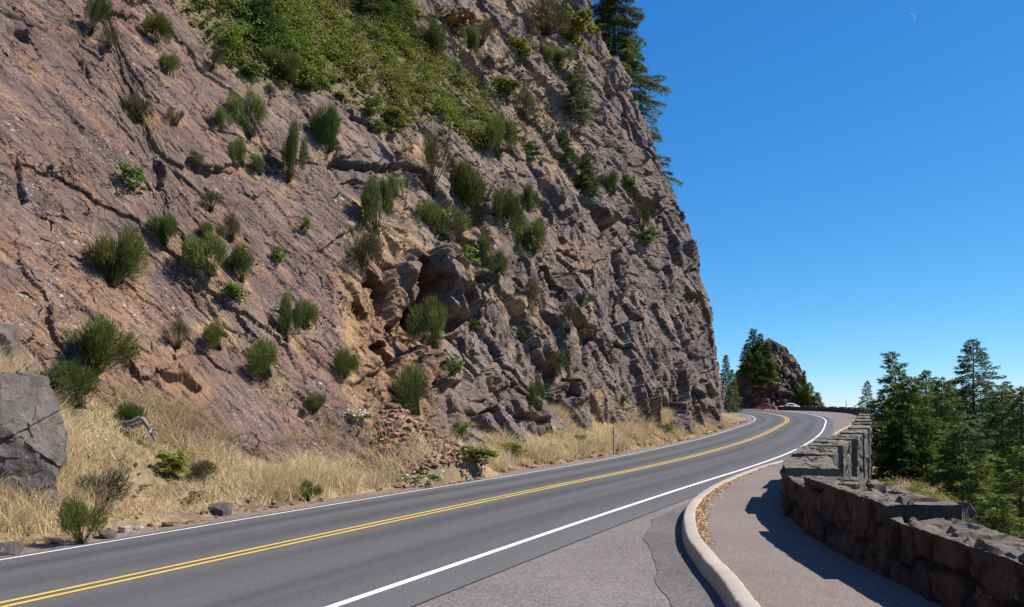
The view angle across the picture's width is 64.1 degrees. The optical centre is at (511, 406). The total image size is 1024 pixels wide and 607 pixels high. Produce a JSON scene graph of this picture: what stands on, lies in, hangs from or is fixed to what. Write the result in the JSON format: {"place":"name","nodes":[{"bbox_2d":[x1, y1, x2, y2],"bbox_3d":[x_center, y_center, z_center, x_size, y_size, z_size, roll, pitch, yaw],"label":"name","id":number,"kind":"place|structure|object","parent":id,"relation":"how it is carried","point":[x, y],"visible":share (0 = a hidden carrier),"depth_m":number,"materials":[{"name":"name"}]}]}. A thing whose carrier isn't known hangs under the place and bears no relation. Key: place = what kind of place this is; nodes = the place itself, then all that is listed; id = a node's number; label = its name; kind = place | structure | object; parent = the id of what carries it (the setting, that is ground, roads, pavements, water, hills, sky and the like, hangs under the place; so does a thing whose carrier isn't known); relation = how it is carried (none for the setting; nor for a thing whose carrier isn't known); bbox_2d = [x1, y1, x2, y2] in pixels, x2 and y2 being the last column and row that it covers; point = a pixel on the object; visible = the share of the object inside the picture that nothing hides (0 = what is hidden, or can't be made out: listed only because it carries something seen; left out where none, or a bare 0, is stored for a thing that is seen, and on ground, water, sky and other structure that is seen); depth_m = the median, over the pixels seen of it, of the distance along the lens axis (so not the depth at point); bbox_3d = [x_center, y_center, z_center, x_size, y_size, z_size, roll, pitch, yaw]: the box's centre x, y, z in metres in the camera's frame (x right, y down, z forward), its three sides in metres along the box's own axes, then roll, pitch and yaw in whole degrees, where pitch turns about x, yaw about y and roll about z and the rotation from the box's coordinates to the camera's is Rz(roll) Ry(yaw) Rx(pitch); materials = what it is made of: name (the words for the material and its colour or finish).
{"place":"outdoors","nodes":[
{"label":"outdoors","id":0,"kind":"place"},
{"bbox_2d":[0,0,726,464],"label":"cliff","id":1,"kind":"structure","parent":0,"point":[64,152],"depth_m":29.70,"materials":[{"name":"stone"}]},
{"bbox_2d":[82,0,114,35],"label":"broom bush","id":2,"kind":"object","parent":1,"relation":"on","point":[98,10],"visible":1,"depth_m":25.77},
{"bbox_2d":[57,309,143,373],"bbox_3d":[-9.745,-1.559,19.222,2.068,1.546,2.250,9,3,-23],"label":"broom bush","id":3,"kind":"object","parent":1,"relation":"on","point":[96,340],"visible":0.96,"depth_m":18.92,"materials":[{"name":"plant"}]},
{"bbox_2d":[79,219,151,287],"bbox_3d":[-10.469,-3.977,21.449,1.834,1.882,2.085,-1,-6,-43],"label":"broom bush","id":4,"kind":"object","parent":1,"relation":"on","point":[130,249],"visible":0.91,"depth_m":21.14,"materials":[{"name":"plant"}]},
{"bbox_2d":[114,162,147,190],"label":"leafy bush","id":5,"kind":"object","parent":1,"relation":"on","point":[127,171],"visible":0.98,"depth_m":23.26,"materials":[{"name":"green plant"}]},
{"bbox_2d":[119,92,154,121],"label":"scrub bush","id":6,"kind":"object","parent":1,"relation":"on","point":[142,108],"visible":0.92,"depth_m":25.25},
{"bbox_2d":[140,11,174,45],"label":"broom bush","id":7,"kind":"object","parent":1,"relation":"on","point":[162,25],"visible":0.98,"depth_m":28.19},
{"bbox_2d":[145,208,178,246],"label":"broom bush","id":8,"kind":"object","parent":1,"relation":"on","point":[166,224],"visible":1,"depth_m":23.15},
{"bbox_2d":[158,51,180,77],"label":"broom bush","id":9,"kind":"object","parent":1,"relation":"on","point":[169,61],"visible":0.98,"depth_m":27.59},
{"bbox_2d":[161,313,191,348],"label":"scrub bush","id":10,"kind":"object","parent":1,"relation":"on","point":[180,324],"visible":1,"depth_m":21.30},
{"bbox_2d":[177,231,230,277],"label":"broom bush","id":11,"kind":"object","parent":1,"relation":"on","point":[195,252],"visible":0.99,"depth_m":23.42,"materials":[{"name":"plant"}]},
{"bbox_2d":[201,321,229,349],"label":"broom bush","id":12,"kind":"object","parent":1,"relation":"on","point":[211,335],"visible":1,"depth_m":22.22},
{"bbox_2d":[223,211,240,240],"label":"scrub bush","id":13,"kind":"object","parent":1,"relation":"on","point":[234,227],"visible":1,"depth_m":25.23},
{"bbox_2d":[226,135,246,165],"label":"broom bush","id":14,"kind":"object","parent":1,"relation":"on","point":[236,149],"visible":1,"depth_m":27.59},
{"bbox_2d":[220,240,255,283],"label":"broom bush","id":15,"kind":"object","parent":1,"relation":"on","point":[242,260],"visible":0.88,"depth_m":24.49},
{"bbox_2d":[223,87,268,138],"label":"broom bush","id":16,"kind":"object","parent":1,"relation":"on","point":[242,108],"visible":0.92,"depth_m":29.22,"materials":[{"name":"plant"}]},
{"bbox_2d":[244,333,279,378],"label":"broom bush","id":17,"kind":"object","parent":1,"relation":"on","point":[263,356],"visible":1,"depth_m":23.02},
{"bbox_2d":[243,0,298,52],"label":"shrub","id":18,"kind":"object","parent":1,"relation":"on","point":[270,21],"visible":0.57,"depth_m":33.54,"materials":[{"name":"green plant"}]},
{"bbox_2d":[258,42,301,79],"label":"broom bush","id":19,"kind":"object","parent":1,"relation":"on","point":[290,59],"visible":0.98,"depth_m":32.38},
{"bbox_2d":[277,288,304,342],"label":"broom bush","id":20,"kind":"object","parent":1,"relation":"on","point":[285,322],"visible":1,"depth_m":24.61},
{"bbox_2d":[280,109,310,182],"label":"broom bush","id":21,"kind":"object","parent":1,"relation":"on","point":[289,151],"visible":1,"depth_m":29.35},
{"bbox_2d":[295,296,319,329],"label":"broom bush","id":22,"kind":"object","parent":1,"relation":"on","point":[310,312],"visible":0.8,"depth_m":25.87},
{"bbox_2d":[292,66,326,90],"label":"dark bush","id":23,"kind":"object","parent":1,"relation":"on","point":[308,83],"visible":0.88,"depth_m":33.29,"materials":[{"name":"green plant"}]},
{"bbox_2d":[308,97,341,153],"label":"broom bush","id":24,"kind":"object","parent":1,"relation":"on","point":[326,122],"visible":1,"depth_m":32.26,"materials":[{"name":"plant"}]},
{"bbox_2d":[183,0,505,147],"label":"hillside shrub cover","id":25,"kind":"object","parent":1,"relation":"on","point":[391,30],"visible":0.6,"depth_m":39.44,"materials":[{"name":"green plant"}]},
{"bbox_2d":[332,346,362,378],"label":"broom bush","id":26,"kind":"object","parent":1,"relation":"on","point":[344,360],"visible":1,"depth_m":25.58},
{"bbox_2d":[7,0,725,445],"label":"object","id":27,"kind":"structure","parent":1,"relation":"on","point":[417,216],"depth_m":34.08,"materials":[{"name":"plant"}]},
{"bbox_2d":[349,228,383,274],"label":"scrub bush","id":28,"kind":"object","parent":1,"relation":"on","point":[367,245],"visible":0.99,"depth_m":29.98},
{"bbox_2d":[345,0,404,24],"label":"shrub","id":29,"kind":"object","parent":1,"relation":"on","point":[372,5],"visible":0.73,"depth_m":44.15,"materials":[{"name":"green plant"}]},
{"bbox_2d":[358,170,395,235],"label":"broom bush","id":30,"kind":"object","parent":1,"relation":"on","point":[373,191],"visible":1,"depth_m":31.22,"materials":[{"name":"plant"}]},
{"bbox_2d":[185,0,604,175],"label":"scrub cover","id":31,"kind":"object","parent":1,"relation":"on","point":[375,66],"visible":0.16,"depth_m":43.82,"materials":[{"name":"plant"}]},
{"bbox_2d":[377,104,414,133],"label":"dark bush","id":32,"kind":"object","parent":1,"relation":"on","point":[391,112],"visible":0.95,"depth_m":36.90,"materials":[{"name":"green plant"}]},
{"bbox_2d":[379,0,425,50],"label":"shrub","id":33,"kind":"object","parent":1,"relation":"on","point":[399,8],"visible":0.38,"depth_m":45.83,"materials":[{"name":"green plant"}]},
{"bbox_2d":[389,355,430,415],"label":"broom bush","id":34,"kind":"object","parent":1,"relation":"on","point":[410,384],"visible":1,"depth_m":27.43,"materials":[{"name":"plant"}]},
{"bbox_2d":[397,125,453,191],"bbox_3d":[-3.678,-11.190,36.247,2.779,3.217,1.529,0,0,-44],"label":"scrub bush","id":35,"kind":"object","parent":1,"relation":"on","point":[431,149],"visible":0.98,"depth_m":36.36,"materials":[{"name":"plant"}]},
{"bbox_2d":[404,292,448,348],"bbox_3d":[-3.159,-3.157,30.246,1.531,2.200,1.485,-2,-14,16],"label":"broom bush","id":36,"kind":"object","parent":1,"relation":"on","point":[422,319],"visible":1,"depth_m":29.95,"materials":[{"name":"plant"}]},
{"bbox_2d":[413,16,448,58],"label":"broom bush","id":37,"kind":"object","parent":1,"relation":"on","point":[433,35],"visible":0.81,"depth_m":47.02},
{"bbox_2d":[411,195,476,236],"bbox_3d":[-3.206,-7.937,34.970,3.122,1.646,3.027,-4,-13,14],"label":"broom bush","id":38,"kind":"object","parent":1,"relation":"on","point":[429,212],"visible":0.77,"depth_m":34.55,"materials":[{"name":"plant"}]},
{"bbox_2d":[440,357,468,378],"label":"leafy bush","id":39,"kind":"object","parent":1,"relation":"on","point":[454,370],"visible":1,"depth_m":30.08,"materials":[{"name":"green plant"}]},
{"bbox_2d":[435,7,480,30],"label":"leafy bush","id":40,"kind":"object","parent":1,"relation":"on","point":[452,19],"visible":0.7,"depth_m":53.32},
{"bbox_2d":[457,22,480,56],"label":"broom bush","id":41,"kind":"object","parent":1,"relation":"on","point":[472,40],"visible":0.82,"depth_m":53.43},
{"bbox_2d":[450,153,488,227],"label":"broom bush","id":42,"kind":"object","parent":1,"relation":"on","point":[464,183],"visible":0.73,"depth_m":40.20,"materials":[{"name":"plant"}]},
{"bbox_2d":[467,14,496,45],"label":"scrub bush","id":43,"kind":"object","parent":1,"relation":"on","point":[485,31],"visible":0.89,"depth_m":55.78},
{"bbox_2d":[485,247,508,283],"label":"broom bush","id":44,"kind":"object","parent":1,"relation":"on","point":[499,255],"visible":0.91,"depth_m":38.77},
{"bbox_2d":[483,106,520,159],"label":"broom bush","id":45,"kind":"object","parent":1,"relation":"on","point":[494,128],"visible":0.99,"depth_m":44.84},
{"bbox_2d":[489,75,522,100],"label":"dark bush","id":46,"kind":"object","parent":1,"relation":"on","point":[506,86],"visible":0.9,"depth_m":51.55,"materials":[{"name":"green plant"}]},
{"bbox_2d":[491,184,526,231],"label":"broom bush","id":47,"kind":"object","parent":1,"relation":"on","point":[512,209],"visible":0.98,"depth_m":41.35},
{"bbox_2d":[507,34,533,58],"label":"dark bush","id":48,"kind":"object","parent":1,"relation":"on","point":[523,46],"visible":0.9,"depth_m":62.43,"materials":[{"name":"green plant"}]},
{"bbox_2d":[510,211,549,253],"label":"broom bush","id":49,"kind":"object","parent":1,"relation":"on","point":[536,231],"visible":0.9,"depth_m":42.74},
{"bbox_2d":[519,180,540,210],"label":"broom bush","id":50,"kind":"object","parent":1,"relation":"on","point":[527,194],"visible":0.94,"depth_m":45.23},
{"bbox_2d":[510,81,557,121],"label":"scrub bush","id":51,"kind":"object","parent":1,"relation":"on","point":[527,95],"visible":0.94,"depth_m":55.08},
{"bbox_2d":[524,272,543,315],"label":"scrub bush","id":52,"kind":"object","parent":1,"relation":"on","point":[530,292],"visible":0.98,"depth_m":39.55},
{"bbox_2d":[527,379,545,410],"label":"broom bush","id":53,"kind":"object","parent":1,"relation":"on","point":[536,391],"visible":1,"depth_m":35.20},
{"bbox_2d":[517,0,574,36],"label":"scrub bush","id":54,"kind":"object","parent":1,"relation":"on","point":[546,20],"visible":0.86,"depth_m":66.10,"materials":[{"name":"plant"}]},
{"bbox_2d":[544,348,570,378],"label":"scrub bush","id":55,"kind":"object","parent":1,"relation":"on","point":[555,363],"visible":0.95,"depth_m":39.48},
{"bbox_2d":[543,43,576,68],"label":"broom bush","id":56,"kind":"object","parent":1,"relation":"on","point":[558,53],"visible":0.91,"depth_m":66.27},
{"bbox_2d":[555,295,580,333],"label":"scrub bush","id":57,"kind":"object","parent":1,"relation":"on","point":[568,311],"visible":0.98,"depth_m":41.09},
{"bbox_2d":[557,129,581,165],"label":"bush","id":58,"kind":"object","parent":1,"relation":"on","point":[565,148],"visible":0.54,"depth_m":58.65,"materials":[{"name":"green plant"}]},
{"bbox_2d":[551,3,600,52],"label":"dark bush","id":59,"kind":"object","parent":1,"relation":"on","point":[578,23],"visible":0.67,"depth_m":70.62,"materials":[{"name":"green plant"}]},
{"bbox_2d":[559,62,600,124],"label":"conifer","id":60,"kind":"object","parent":1,"relation":"on","point":[578,91],"visible":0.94,"depth_m":63.55,"materials":[{"name":"green plant"}]},
{"bbox_2d":[573,151,604,197],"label":"conifer","id":61,"kind":"object","parent":1,"relation":"on","point":[587,175],"visible":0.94,"depth_m":57.12,"materials":[{"name":"green plant"}]},
{"bbox_2d":[591,0,683,190],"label":"conifer","id":62,"kind":"object","parent":1,"relation":"on","point":[627,45],"visible":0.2,"depth_m":87.05,"materials":[{"name":"green plant"}]},
{"bbox_2d":[632,189,653,230],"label":"scrub bush","id":63,"kind":"object","parent":1,"relation":"on","point":[644,214],"visible":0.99,"depth_m":63.88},
{"bbox_2d":[0,409,833,606],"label":"road","id":64,"kind":"structure","parent":0,"point":[325,571],"depth_m":12.45,"materials":[{"name":"asphalt"}]},
{"bbox_2d":[0,412,754,559],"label":"white edge line","id":65,"kind":"object","parent":64,"relation":"on","point":[313,507],"visible":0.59,"depth_m":17.41,"materials":[{"name":"paint"}]},
{"bbox_2d":[0,411,786,602],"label":"yellow centre line","id":66,"kind":"object","parent":64,"relation":"on","point":[313,535],"visible":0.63,"depth_m":12.25,"materials":[{"name":"paint"}]},
{"bbox_2d":[0,411,788,606],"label":"yellow centre line","id":67,"kind":"object","parent":64,"relation":"on","point":[310,539],"visible":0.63,"depth_m":11.89,"materials":[{"name":"paint"}]},
{"bbox_2d":[326,409,826,606],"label":"white edge line","id":68,"kind":"object","parent":64,"relation":"on","point":[343,602],"visible":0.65,"depth_m":10.59,"materials":[{"name":"paint"}]},
{"bbox_2d":[0,322,958,545],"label":"terrain","id":69,"kind":"structure","parent":0,"point":[466,470],"depth_m":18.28,"materials":[{"name":"beige plant"}]},
{"bbox_2d":[0,324,19,358],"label":"boulder","id":70,"kind":"object","parent":69,"relation":"on","point":[10,331],"visible":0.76,"depth_m":17.68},
{"bbox_2d":[0,541,23,555],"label":"stone","id":71,"kind":"object","parent":69,"relation":"on","point":[10,548],"visible":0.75,"depth_m":12.71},
{"bbox_2d":[0,370,67,507],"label":"boulder","id":72,"kind":"object","parent":69,"relation":"on","point":[33,436],"visible":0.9,"depth_m":14.62,"materials":[{"name":"stone"}]},
{"bbox_2d":[25,358,103,408],"bbox_3d":[-9.798,-0.510,17.817,1.508,1.158,1.464,0,0,10],"label":"verge plant","id":73,"kind":"object","parent":69,"relation":"on","point":[74,377],"visible":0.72,"depth_m":17.66,"materials":[{"name":"plant"}]},
{"bbox_2d":[74,461,136,508],"bbox_3d":[-7.727,1.477,15.588,1.074,0.966,0.968,0,0,-7],"label":"verge plant","id":74,"kind":"object","parent":69,"relation":"on","point":[114,481],"visible":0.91,"depth_m":15.43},
{"bbox_2d":[115,400,150,421],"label":"verge plant","id":75,"kind":"object","parent":69,"relation":"on","point":[126,411],"visible":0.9,"depth_m":18.71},
{"bbox_2d":[116,406,160,440],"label":"dead branch","id":76,"kind":"object","parent":69,"relation":"on","point":[132,423],"visible":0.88,"depth_m":18.41,"materials":[{"name":"grey wood"}]},
{"bbox_2d":[154,450,194,473],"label":"verge plant","id":77,"kind":"object","parent":69,"relation":"on","point":[172,463],"visible":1,"depth_m":17.78,"materials":[{"name":"green plant"}]},
{"bbox_2d":[187,459,220,481],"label":"verge plant","id":78,"kind":"object","parent":69,"relation":"on","point":[206,466],"visible":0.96,"depth_m":18.28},
{"bbox_2d":[0,412,752,557],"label":"gravel shoulder","id":79,"kind":"object","parent":69,"relation":"on","point":[64,543],"visible":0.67,"depth_m":18.47},
{"bbox_2d":[53,492,110,544],"bbox_3d":[-7.268,1.876,13.689,0.904,0.970,0.907,0,0,28],"label":"verge plant","id":80,"kind":"object","parent":79,"relation":"on","point":[73,514],"visible":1,"depth_m":13.61,"materials":[{"name":"plant"}]},
{"bbox_2d":[346,403,487,483],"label":"scree","id":81,"kind":"structure","parent":69,"relation":"on","point":[424,466],"depth_m":25.39,"materials":[{"name":"stone"}]},
{"bbox_2d":[450,446,503,460],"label":"verge plant","id":82,"kind":"object","parent":69,"relation":"on","point":[482,452],"visible":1,"depth_m":25.88,"materials":[{"name":"green plant"}]},
{"bbox_2d":[719,355,738,411],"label":"conifer","id":83,"kind":"object","parent":69,"relation":"on","point":[729,397],"visible":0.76,"depth_m":149.68,"materials":[{"name":"green plant"}]},
{"bbox_2d":[729,338,805,408],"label":"rock knob","id":84,"kind":"object","parent":69,"relation":"on","point":[789,374],"visible":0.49,"depth_m":209.18,"materials":[{"name":"stone"}]},
{"bbox_2d":[735,343,753,377],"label":"conifer","id":85,"kind":"object","parent":84,"relation":"on","point":[746,364],"visible":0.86,"depth_m":208.63,"materials":[{"name":"green plant"}]},
{"bbox_2d":[745,351,772,387],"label":"conifer","id":86,"kind":"object","parent":84,"relation":"on","point":[761,375],"visible":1,"depth_m":203.50,"materials":[{"name":"green plant"}]},
{"bbox_2d":[777,406,868,413],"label":"stone wall","id":87,"kind":"structure","parent":69,"relation":"on","point":[852,410],"depth_m":145.85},
{"bbox_2d":[859,351,938,472],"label":"conifer","id":88,"kind":"object","parent":69,"relation":"on","point":[889,380],"visible":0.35,"depth_m":43.97,"materials":[{"name":"green plant"}]},
{"bbox_2d":[874,418,924,485],"bbox_3d":[18.868,2.381,39.769,2.676,3.666,2.554,0,0,17],"label":"conifer","id":89,"kind":"object","parent":69,"relation":"on","point":[901,465],"visible":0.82,"depth_m":39.81,"materials":[{"name":"green plant"}]},
{"bbox_2d":[780,411,1023,606],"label":"stone wall","id":90,"kind":"structure","parent":69,"relation":"on","point":[835,498],"depth_m":8.11,"materials":[{"name":"stone"}]},
{"bbox_2d":[871,376,966,482],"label":"conifer","id":91,"kind":"object","parent":69,"relation":"on","point":[924,441],"visible":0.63,"depth_m":40.64,"materials":[{"name":"green plant"}]},
{"bbox_2d":[908,452,946,490],"bbox_3d":[20.409,3.215,39.928,2.130,2.144,2.148,0,0,-25],"label":"conifer","id":92,"kind":"object","parent":69,"relation":"on","point":[928,474],"visible":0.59,"depth_m":39.81,"materials":[{"name":"green plant"}]},
{"bbox_2d":[896,370,965,484],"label":"conifer","id":93,"kind":"object","parent":69,"relation":"on","point":[924,372],"visible":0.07,"depth_m":57.72,"materials":[{"name":"green plant"}]},
{"bbox_2d":[873,458,993,524],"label":"slope undergrowth","id":94,"kind":"object","parent":69,"relation":"on","point":[916,488],"visible":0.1,"depth_m":33.16,"materials":[{"name":"green plant"}]},
{"bbox_2d":[877,472,990,526],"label":"slope dry grass","id":95,"kind":"structure","parent":69,"relation":"on","point":[963,518],"depth_m":35.36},
{"bbox_2d":[914,376,976,490],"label":"conifer","id":96,"kind":"object","parent":69,"relation":"on","point":[950,418],"visible":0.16,"depth_m":51.61,"materials":[{"name":"green plant"}]},
{"bbox_2d":[923,421,1008,520],"bbox_3d":[19.898,3.305,35.923,3.973,5.288,4.195,0,0,0],"label":"conifer","id":97,"kind":"object","parent":69,"relation":"on","point":[961,463],"visible":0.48,"depth_m":35.79,"materials":[{"name":"green plant"}]},
{"bbox_2d":[928,338,1023,502],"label":"conifer","id":98,"kind":"object","parent":69,"relation":"on","point":[972,389],"visible":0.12,"depth_m":59.55,"materials":[{"name":"green plant"}]},
{"bbox_2d":[951,460,1015,524],"bbox_3d":[17.810,3.865,31.025,2.594,3.626,2.678,0,0,0],"label":"conifer","id":99,"kind":"object","parent":69,"relation":"on","point":[973,499],"visible":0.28,"depth_m":30.97,"materials":[{"name":"green plant"}]},
{"bbox_2d":[958,390,1023,503],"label":"conifer","id":100,"kind":"object","parent":69,"relation":"on","point":[993,418],"visible":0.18,"depth_m":47.99,"materials":[{"name":"green plant"}]},
{"bbox_2d":[970,385,1023,532],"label":"conifer","id":101,"kind":"object","parent":69,"relation":"on","point":[1015,421],"visible":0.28,"depth_m":42.02,"materials":[{"name":"green plant"}]},
{"bbox_2d":[972,446,1023,537],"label":"conifer","id":102,"kind":"object","parent":69,"relation":"on","point":[1013,473],"visible":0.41,"depth_m":27.04,"materials":[{"name":"green plant"}]},
{"bbox_2d":[974,493,1023,538],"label":"bush","id":103,"kind":"object","parent":69,"relation":"on","point":[991,516],"visible":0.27,"depth_m":21.99,"materials":[{"name":"green plant"}]},
{"bbox_2d":[412,410,857,606],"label":"pullout","id":104,"kind":"structure","parent":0,"point":[615,566],"depth_m":8.82,"materials":[{"name":"asphalt"}]},
{"bbox_2d":[643,503,724,606],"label":"gutter patch","id":105,"kind":"object","parent":104,"relation":"on","point":[681,580],"visible":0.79,"depth_m":9.39,"materials":[{"name":"concrete"}]},
{"bbox_2d":[682,423,852,606],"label":"kerb","id":106,"kind":"structure","parent":104,"relation":"on","point":[726,583],"depth_m":9.05,"materials":[{"name":"concrete"}]},
{"bbox_2d":[591,0,1023,409],"label":"sky","id":107,"kind":"structure","parent":0,"point":[851,172],"materials":[{"name":"blue"}]},
{"bbox_2d":[695,426,941,606],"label":"sidewalk","id":108,"kind":"structure","parent":0,"point":[765,550],"depth_m":9.10,"materials":[{"name":"concrete"}]},
{"bbox_2d":[696,464,775,544],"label":"fallen leaves","id":109,"kind":"object","parent":108,"relation":"on","point":[700,514],"visible":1,"depth_m":13.72,"materials":[{"name":"brown plant"}]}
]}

